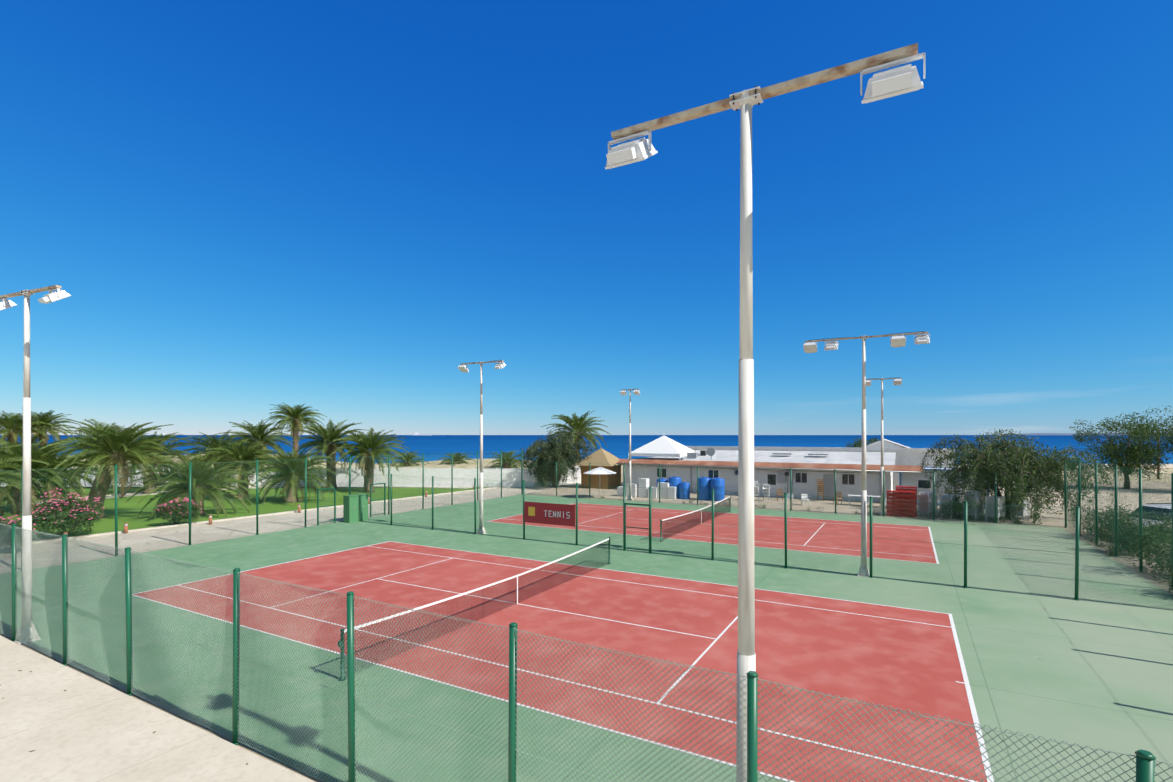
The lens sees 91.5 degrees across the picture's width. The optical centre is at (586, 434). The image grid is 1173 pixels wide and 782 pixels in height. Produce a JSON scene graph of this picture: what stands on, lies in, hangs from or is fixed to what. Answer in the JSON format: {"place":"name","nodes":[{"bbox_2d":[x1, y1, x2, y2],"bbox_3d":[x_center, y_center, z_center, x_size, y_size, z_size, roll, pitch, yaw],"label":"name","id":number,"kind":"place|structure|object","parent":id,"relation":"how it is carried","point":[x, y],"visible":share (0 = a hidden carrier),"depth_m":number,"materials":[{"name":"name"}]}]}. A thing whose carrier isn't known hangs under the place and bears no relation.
{"place":"outdoors","nodes":[
{"label":"outdoors","id":0,"kind":"place"},
{"bbox_2d":[0,636,313,781],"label":"pavement","id":1,"kind":"structure","parent":0,"point":[83,728],"depth_m":9.87,"materials":[{"name":"concrete"}]},
{"bbox_2d":[11,484,472,505],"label":"wall","id":2,"kind":"structure","parent":0,"point":[126,494],"depth_m":55.88,"materials":[{"name":"stone"}]},
{"bbox_2d":[102,431,201,493],"bbox_3d":[-39.520,2.351,51.848,7.985,5.971,7.734,0,0,-43],"label":"palm","id":3,"kind":"object","parent":2,"relation":"on","point":[165,454],"visible":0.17,"depth_m":51.74,"materials":[{"name":"green plant"}]},
{"bbox_2d":[172,429,258,488],"bbox_3d":[-36.288,2.385,56.759,7.364,5.894,7.405,0,0,-13],"label":"palm","id":4,"kind":"object","parent":2,"relation":"on","point":[212,443],"visible":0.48,"depth_m":55.91,"materials":[{"name":"green plant"}]},
{"bbox_2d":[0,483,542,541],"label":"lawn","id":5,"kind":"structure","parent":0,"point":[210,510],"depth_m":43.09,"materials":[{"name":"green plant"}]},
{"bbox_2d":[0,441,50,514],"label":"palm","id":6,"kind":"object","parent":5,"relation":"on","point":[6,464],"visible":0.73,"depth_m":34.55,"materials":[{"name":"green plant"}]},
{"bbox_2d":[0,434,98,513],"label":"palm","id":7,"kind":"object","parent":5,"relation":"on","point":[37,454],"visible":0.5,"depth_m":39.16,"materials":[{"name":"green plant"}]},
{"bbox_2d":[1,441,113,500],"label":"palm","id":8,"kind":"object","parent":5,"relation":"on","point":[53,457],"visible":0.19,"depth_m":47.54,"materials":[{"name":"green plant"}]},
{"bbox_2d":[31,488,103,536],"bbox_3d":[-26.732,4.030,29.484,2.938,2.645,3.423,0,0,-20],"label":"oleander bush","id":9,"kind":"object","parent":5,"relation":"on","point":[79,516],"visible":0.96,"depth_m":29.07,"materials":[{"name":"green plant"}]},
{"bbox_2d":[59,424,147,471],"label":"palm","id":10,"kind":"object","parent":5,"relation":"on","point":[91,440],"depth_m":58.65,"materials":[{"name":"green plant"}]},
{"bbox_2d":[40,419,189,519],"bbox_3d":[-29.695,2.149,36.013,7.714,6.420,7.186,0,0,14],"label":"palm","id":11,"kind":"object","parent":5,"relation":"on","point":[123,444],"visible":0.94,"depth_m":35.50,"materials":[{"name":"green plant"}]},
{"bbox_2d":[89,468,146,497],"bbox_3d":[-39.292,3.922,47.988,3.413,2.861,3.163,0,0,6],"label":"grey shrub","id":12,"kind":"object","parent":5,"relation":"on","point":[127,488],"visible":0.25,"depth_m":48.07,"materials":[{"name":"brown plant"}]},
{"bbox_2d":[136,472,167,487],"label":"grey shrub","id":13,"kind":"object","parent":5,"relation":"on","point":[155,482],"visible":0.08,"depth_m":53.30,"materials":[{"name":"brown plant"}]},
{"bbox_2d":[154,497,203,523],"bbox_3d":[-23.963,4.501,33.625,2.143,1.700,2.256,0,0,19],"label":"oleander bush","id":14,"kind":"object","parent":5,"relation":"on","point":[168,508],"visible":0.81,"depth_m":33.18,"materials":[{"name":"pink plant"}]},
{"bbox_2d":[126,449,264,519],"bbox_3d":[-25.665,3.436,37.700,7.387,5.127,7.786,0,0,29],"label":"palm","id":15,"kind":"object","parent":5,"relation":"on","point":[211,487],"visible":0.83,"depth_m":37.04,"materials":[{"name":"green plant"}]},
{"bbox_2d":[196,441,279,497],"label":"palm","id":16,"kind":"object","parent":5,"relation":"on","point":[243,453],"visible":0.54,"depth_m":46.92,"materials":[{"name":"green plant"}]},
{"bbox_2d":[215,420,298,465],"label":"palm","id":17,"kind":"object","parent":5,"relation":"on","point":[260,433],"visible":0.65,"depth_m":61.76,"materials":[{"name":"green plant"}]},
{"bbox_2d":[0,467,533,486],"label":"wall","id":18,"kind":"structure","parent":5,"relation":"on","point":[343,478],"depth_m":58.38,"materials":[{"name":"white paint"}]},
{"bbox_2d":[17,483,532,544],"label":"lawn curb","id":19,"kind":"structure","parent":5,"relation":"on","point":[108,533],"depth_m":35.38,"materials":[{"name":"concrete"}]},
{"bbox_2d":[242,446,338,504],"bbox_3d":[-23.171,3.443,45.401,7.332,5.106,7.144,0,0,-42],"label":"palm","id":20,"kind":"object","parent":5,"relation":"on","point":[287,475],"visible":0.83,"depth_m":44.84,"materials":[{"name":"green plant"}]},
{"bbox_2d":[284,419,368,489],"bbox_3d":[-25.055,1.832,55.729,8.360,7.007,8.234,0,0,29],"label":"palm","id":21,"kind":"object","parent":5,"relation":"on","point":[324,444],"visible":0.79,"depth_m":55.36,"materials":[{"name":"green plant"}]},
{"bbox_2d":[329,428,409,492],"bbox_3d":[-20.021,2.293,53.027,7.376,6.084,7.326,0,0,-28],"label":"palm","id":22,"kind":"object","parent":5,"relation":"on","point":[372,443],"visible":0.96,"depth_m":52.59,"materials":[{"name":"green plant"}]},
{"bbox_2d":[0,483,580,573],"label":"stone path","id":23,"kind":"structure","parent":0,"point":[210,533],"depth_m":32.18,"materials":[{"name":"beige stone"}]},
{"bbox_2d":[0,515,36,549],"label":"oleander bush","id":24,"kind":"object","parent":23,"relation":"on","point":[13,522],"visible":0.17,"depth_m":25.42,"materials":[{"name":"green plant"}]},
{"bbox_2d":[63,487,473,534],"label":"bollard lights","id":25,"kind":"object","parent":23,"relation":"on","point":[210,521],"visible":0.71,"depth_m":33.93,"materials":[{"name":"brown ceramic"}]},
{"bbox_2d":[517,427,595,487],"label":"weeping tree","id":26,"kind":"object","parent":23,"relation":"on","point":[560,449],"visible":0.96,"depth_m":56.77,"materials":[{"name":"green plant"}]},
{"bbox_2d":[535,465,580,486],"bbox_3d":[-1.999,4.332,62.263,0.024,2.000,10.494,0,0,39],"label":"picket fence return","id":27,"kind":"object","parent":23,"relation":"on","point":[571,482],"visible":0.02,"depth_m":62.42,"materials":[{"name":"white wood"}]},
{"bbox_2d":[0,494,1172,781],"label":"tennis court","id":28,"kind":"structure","parent":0,"point":[1088,670],"depth_m":14.59,"materials":[{"name":"green concrete"}]},
{"bbox_2d":[0,285,70,643],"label":"light pole","id":29,"kind":"object","parent":28,"relation":"on","point":[52,296],"visible":0.88,"depth_m":14.76,"materials":[{"name":"white metal"}]},
{"bbox_2d":[3,450,522,571],"bbox_3d":[-14.755,3.320,35.664,0.169,4.025,36.660,0,0,29],"label":"fence","id":30,"kind":"object","parent":28,"relation":"on","point":[116,501],"visible":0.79,"depth_m":30.54,"materials":[{"name":"green metal"}]},
{"bbox_2d":[0,451,521,569],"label":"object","id":31,"kind":"object","parent":30,"relation":"attached to","point":[231,497],"visible":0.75,"depth_m":28.84,"materials":[{"name":"green metal"}]},
{"bbox_2d":[343,493,368,522],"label":"green cabinets","id":32,"kind":"object","parent":28,"relation":"on","point":[353,508],"visible":0.9,"depth_m":34.90,"materials":[{"name":"green metal"}]},
{"bbox_2d":[457,360,505,534],"bbox_3d":[-5.673,0.681,30.800,3.015,9.303,0.550,0,0,29],"label":"light pole","id":33,"kind":"object","parent":28,"relation":"on","point":[501,364],"visible":1,"depth_m":30.74,"materials":[{"name":"white metal"}]},
{"bbox_2d":[317,483,649,552],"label":"fence gates","id":34,"kind":"object","parent":28,"relation":"on","point":[334,505],"visible":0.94,"depth_m":33.80,"materials":[{"name":"green metal"}]},
{"bbox_2d":[133,542,986,781],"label":"red court","id":35,"kind":"object","parent":28,"relation":"on","point":[912,667],"depth_m":14.58,"materials":[{"name":"red concrete"}]},
{"bbox_2d":[132,503,993,781],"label":"court lines","id":36,"kind":"object","parent":35,"relation":"on","point":[972,706],"depth_m":13.84,"materials":[{"name":"paint"}]},
{"bbox_2d":[338,537,610,680],"bbox_3d":[-2.188,4.774,18.003,0.160,1.100,12.973,0,0,29],"label":"tennis net","id":37,"kind":"object","parent":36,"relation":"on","point":[511,584],"visible":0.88,"depth_m":16.42,"materials":[{"name":"black"}]},
{"bbox_2d":[0,524,1172,781],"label":"fence","id":38,"kind":"object","parent":28,"relation":"on","point":[138,618],"visible":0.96,"depth_m":8.29,"materials":[{"name":"green metal"}]},
{"bbox_2d":[487,503,935,563],"bbox_3d":[6.865,5.324,34.145,23.770,0.001,10.970,0,0,29],"label":"red court","id":39,"kind":"object","parent":28,"relation":"on","point":[816,543],"depth_m":31.50,"materials":[{"name":"red concrete"}]},
{"bbox_2d":[660,496,730,541],"bbox_3d":[6.861,4.774,34.139,0.160,1.100,12.973,0,0,29],"label":"tennis net","id":40,"kind":"object","parent":39,"relation":"on","point":[669,531],"visible":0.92,"depth_m":32.29,"materials":[{"name":"black"}]},
{"bbox_2d":[350,473,1172,608],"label":"fence","id":41,"kind":"object","parent":28,"relation":"on","point":[1077,527],"visible":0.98,"depth_m":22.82,"materials":[{"name":"green metal"}]},
{"bbox_2d":[524,501,574,526],"bbox_3d":[-1.852,3.907,28.312,3.000,1.050,0.004,0,0,29],"label":"tennis sign","id":42,"kind":"object","parent":41,"relation":"attached to","point":[551,513],"visible":1,"depth_m":28.30,"materials":[{"name":"red"}]},
{"bbox_2d":[522,461,1064,526],"bbox_3d":[10.872,3.827,42.210,38.302,2.932,0.104,0,0,29],"label":"fence","id":43,"kind":"object","parent":28,"relation":"on","point":[808,491],"visible":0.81,"depth_m":39.14,"materials":[{"name":"green metal"}]},
{"bbox_2d":[803,331,929,576],"bbox_3d":[10.501,0.781,21.616,4.315,9.103,0.550,0,0,29],"label":"light pole","id":44,"kind":"object","parent":28,"relation":"on","point":[897,340],"visible":1,"depth_m":21.55,"materials":[{"name":"white metal"}]},
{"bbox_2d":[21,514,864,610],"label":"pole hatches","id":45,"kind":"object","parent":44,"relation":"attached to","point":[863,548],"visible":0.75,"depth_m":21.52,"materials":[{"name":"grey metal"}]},
{"bbox_2d":[0,435,1172,463],"bbox_3d":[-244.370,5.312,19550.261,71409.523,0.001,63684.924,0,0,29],"label":"sea","id":46,"kind":"structure","parent":0,"point":[429,446],"depth_m":403.76,"materials":[{"name":"liquid"}]},
{"bbox_2d":[0,494,1172,781],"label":"curb","id":47,"kind":"structure","parent":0,"point":[1104,552],"depth_m":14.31,"materials":[{"name":"grey concrete"}]},
{"bbox_2d":[605,43,925,781],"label":"light pole","id":48,"kind":"object","parent":47,"relation":"on","point":[904,79],"visible":1,"depth_m":5.71,"materials":[{"name":"white metal"}]},
{"bbox_2d":[600,496,1171,595],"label":"weeds","id":49,"kind":"object","parent":47,"relation":"on","point":[1110,553],"visible":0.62,"depth_m":27.71,"materials":[{"name":"green plant"}]},
{"bbox_2d":[1064,458,1172,589],"bbox_3d":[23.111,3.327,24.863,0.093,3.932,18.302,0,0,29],"label":"fence","id":50,"kind":"object","parent":47,"relation":"on","point":[1068,468],"visible":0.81,"depth_m":24.29,"materials":[{"name":"green metal"}]},
{"bbox_2d":[0,0,1172,434],"label":"sky","id":51,"kind":"structure","parent":0,"point":[337,208],"materials":[{"name":"blue"}]},
{"bbox_2d":[71,454,1172,482],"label":"dunes","id":52,"kind":"structure","parent":0,"point":[488,461],"depth_m":72.83,"materials":[{"name":"beige soil"}]},
{"bbox_2d":[437,452,475,465],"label":"palm","id":53,"kind":"object","parent":52,"relation":"on","point":[458,458],"visible":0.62,"depth_m":75.53,"materials":[{"name":"green plant"}]},
{"bbox_2d":[488,450,523,469],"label":"palm","id":54,"kind":"object","parent":52,"relation":"on","point":[508,459],"visible":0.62,"depth_m":72.13,"materials":[{"name":"green plant"}]},
{"bbox_2d":[845,437,879,447],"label":"round tree","id":55,"kind":"object","parent":52,"relation":"on","point":[857,444],"visible":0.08,"depth_m":87.55,"materials":[{"name":"green plant"}]},
{"bbox_2d":[1157,429,1159,478],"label":"utility pole","id":56,"kind":"object","parent":52,"relation":"on","point":[1158,468],"visible":0.15,"depth_m":68.82,"materials":[{"name":"brown"}]},
{"bbox_2d":[525,482,1170,527],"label":"back yard ground","id":57,"kind":"structure","parent":0,"point":[735,502],"depth_m":43.75,"materials":[{"name":"beige sand"}]},
{"bbox_2d":[576,448,622,488],"bbox_3d":[1.513,3.332,58.139,4.243,4.000,4.243,0,0,29],"label":"thatched hut","id":58,"kind":"object","parent":57,"relation":"on","point":[601,456],"visible":0.7,"depth_m":57.00,"materials":[{"name":"beige wood"}]},
{"bbox_2d":[584,467,615,473],"bbox_3d":[1.136,4.007,48.411,2.772,2.650,2.772,0,0,-38],"label":"parasol","id":59,"kind":"object","parent":57,"relation":"on","point":[597,470],"visible":0.85,"depth_m":47.70,"materials":[{"name":"white fabric"}]},
{"bbox_2d":[620,389,639,500],"bbox_3d":[3.569,0.781,46.669,1.715,9.103,0.528,0,0,29],"label":"light pole","id":60,"kind":"object","parent":57,"relation":"on","point":[636,391],"visible":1,"depth_m":46.59,"materials":[{"name":"white metal"}]},
{"bbox_2d":[617,478,676,498],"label":"white goods","id":61,"kind":"object","parent":57,"relation":"on","point":[645,484],"visible":0.71,"depth_m":48.59,"materials":[{"name":"white plastic"}]},
{"bbox_2d":[656,476,724,500],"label":"water tanks","id":62,"kind":"object","parent":57,"relation":"on","point":[677,482],"visible":0.6,"depth_m":46.52,"materials":[{"name":"blue plastic"}]},
{"bbox_2d":[616,463,922,492],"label":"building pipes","id":63,"kind":"object","parent":57,"relation":"on","point":[691,467],"visible":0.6,"depth_m":48.44,"materials":[{"name":"orange metal"}]},
{"bbox_2d":[617,446,954,501],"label":"building","id":64,"kind":"structure","parent":57,"relation":"on","point":[895,459],"depth_m":50.34,"materials":[{"name":"white paint"}]},
{"bbox_2d":[628,436,693,459],"bbox_3d":[7.793,1.077,57.472,5.400,2.690,5.400,0,0,29],"label":"marquee tent","id":65,"kind":"object","parent":64,"relation":"on","point":[663,446],"visible":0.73,"depth_m":55.88,"materials":[{"name":"white fabric"}]},
{"bbox_2d":[777,479,841,503],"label":"plastic chairs","id":66,"kind":"object","parent":57,"relation":"on","point":[819,483],"visible":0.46,"depth_m":45.81,"materials":[{"name":"plastic"}]},
{"bbox_2d":[754,481,886,507],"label":"plastic chairs","id":67,"kind":"object","parent":57,"relation":"on","point":[765,490],"visible":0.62,"depth_m":45.87,"materials":[{"name":"white"}]},
{"bbox_2d":[848,495,879,504],"bbox_3d":[20.981,4.950,42.912,2.400,0.755,0.800,0,0,29],"label":"white table","id":68,"kind":"object","parent":57,"relation":"on","point":[860,496],"visible":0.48,"depth_m":43.13,"materials":[{"name":"white plastic"}]},
{"bbox_2d":[866,377,901,515],"bbox_3d":[19.531,0.781,37.718,2.315,9.103,0.528,0,0,29],"label":"light pole","id":69,"kind":"object","parent":57,"relation":"on","point":[897,381],"visible":0.81,"depth_m":37.65,"materials":[{"name":"white metal"}]},
{"bbox_2d":[887,486,916,517],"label":"stacked crates","id":70,"kind":"object","parent":57,"relation":"on","point":[900,496],"visible":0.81,"depth_m":37.32,"materials":[{"name":"red plastic"}]},
{"bbox_2d":[899,467,988,504],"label":"building","id":71,"kind":"structure","parent":57,"relation":"on","point":[917,483],"depth_m":43.35,"materials":[{"name":"white paint"}]},
{"bbox_2d":[937,495,982,518],"bbox_3d":[23.567,4.611,36.416,2.276,1.493,2.396,0,0,-2],"label":"bush","id":72,"kind":"object","parent":57,"relation":"on","point":[956,509],"visible":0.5,"depth_m":36.13,"materials":[{"name":"green plant"}]},
{"bbox_2d":[917,491,1029,521],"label":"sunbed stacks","id":73,"kind":"object","parent":57,"relation":"on","point":[944,499],"visible":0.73,"depth_m":36.06,"materials":[{"name":"white plastic"}]},
{"bbox_2d":[917,427,1114,523],"bbox_3d":[27.148,2.491,36.493,9.120,6.029,9.497,0,0,-4],"label":"tamarisk tree","id":74,"kind":"object","parent":57,"relation":"on","point":[1013,463],"visible":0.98,"depth_m":35.09,"materials":[{"name":"green plant"}]},
{"bbox_2d":[1069,412,1171,488],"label":"dark tree","id":75,"kind":"object","parent":57,"relation":"on","point":[1137,455],"visible":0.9,"depth_m":55.70,"materials":[{"name":"green plant"}]},
{"bbox_2d":[1130,406,1172,463],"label":"dark tree","id":76,"kind":"object","parent":57,"relation":"on","point":[1167,439],"visible":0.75,"depth_m":54.40,"materials":[{"name":"green plant"}]},
{"bbox_2d":[857,439,909,447],"bbox_3d":[32.377,2.882,62.259,6.800,4.900,7.800,0,0,29],"label":"canopy tent","id":77,"kind":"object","parent":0,"point":[886,444],"depth_m":59.42,"materials":[{"name":"white fabric"}]},
{"bbox_2d":[955,464,1172,467],"bbox_3d":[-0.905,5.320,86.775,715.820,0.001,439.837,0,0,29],"label":"beach","id":78,"kind":"structure","parent":0,"point":[1169,465],"depth_m":96.39,"materials":[{"name":"beige sand"}]},
{"bbox_2d":[0,411,53,449],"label":"palm","id":79,"kind":"object","parent":78,"relation":"on","point":[15,424],"visible":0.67,"depth_m":65.25,"materials":[{"name":"green plant"}]},
{"bbox_2d":[5,408,79,448],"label":"palm","id":80,"kind":"object","parent":78,"relation":"on","point":[45,418],"visible":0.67,"depth_m":68.64,"materials":[{"name":"green plant"}]},
{"bbox_2d":[263,402,326,461],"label":"palm","id":81,"kind":"object","parent":78,"relation":"on","point":[292,416],"visible":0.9,"depth_m":66.93,"materials":[{"name":"green plant"}]},
{"bbox_2d":[390,450,428,466],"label":"palm","id":82,"kind":"object","parent":78,"relation":"on","point":[408,461],"visible":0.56,"depth_m":73.78,"materials":[{"name":"green plant"}]},
{"bbox_2d":[541,410,612,459],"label":"palm","id":83,"kind":"object","parent":78,"relation":"on","point":[574,423],"visible":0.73,"depth_m":65.92,"materials":[{"name":"green plant"}]},
{"bbox_2d":[997,432,1167,434],"bbox_3d":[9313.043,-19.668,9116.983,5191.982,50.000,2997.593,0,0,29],"label":"headland hill","id":84,"kind":"structure","parent":0,"point":[1064,434],"depth_m":9094.54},
{"bbox_2d":[1067,487,1170,548],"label":"sandy ground","id":85,"kind":"structure","parent":0,"point":[1130,491],"depth_m":48.63,"materials":[{"name":"beige sand"}]},
{"bbox_2d":[1132,510,1170,534],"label":"bush","id":86,"kind":"object","parent":85,"relation":"on","point":[1163,523],"visible":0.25,"depth_m":26.36,"materials":[{"name":"green plant"}]},
{"bbox_2d":[1068,528,1170,586],"bbox_3d":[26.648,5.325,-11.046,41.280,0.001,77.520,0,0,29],"label":"hedge","id":87,"kind":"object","parent":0,"point":[1136,565],"depth_m":24.32,"materials":[{"name":"green plant"}]},
{"bbox_2d":[1073,504,1148,535],"bbox_3d":[26.781,4.372,29.047,3.101,1.968,3.030,0,0,29],"label":"bush","id":88,"kind":"object","parent":87,"relation":"on","point":[1112,517],"visible":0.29,"depth_m":28.88,"materials":[{"name":"green plant"}]},
{"bbox_2d":[1073,511,1170,572],"bbox_3d":[21.984,4.648,20.989,2.036,1.620,24.180,0,0,29],"label":"hedge bush","id":89,"kind":"object","parent":87,"relation":"on","point":[1134,542],"visible":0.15,"depth_m":24.36,"materials":[{"name":"green plant"}]},
{"bbox_2d":[1097,523,1169,553],"bbox_3d":[24.340,4.612,25.425,2.602,1.483,1.659,0,0,29],"label":"bush","id":90,"kind":"object","parent":87,"relation":"on","point":[1110,533],"visible":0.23,"depth_m":25.50,"materials":[{"name":"green plant"}]},
{"bbox_2d":[1108,503,1170,528],"bbox_3d":[29.783,4.496,29.430,4.570,1.804,2.180,0,0,-6],"label":"parked suv","id":91,"kind":"object","parent":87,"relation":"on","point":[1160,510],"visible":0.04,"depth_m":29.29,"materials":[{"name":"white paint"}]},
{"bbox_2d":[1131,526,1170,569],"bbox_3d":[22.524,4.362,21.412,3.490,1.987,3.293,0,0,29],"label":"bush","id":92,"kind":"object","parent":87,"relation":"on","point":[1144,556],"visible":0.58,"depth_m":21.56,"materials":[{"name":"green plant"}]}
]}

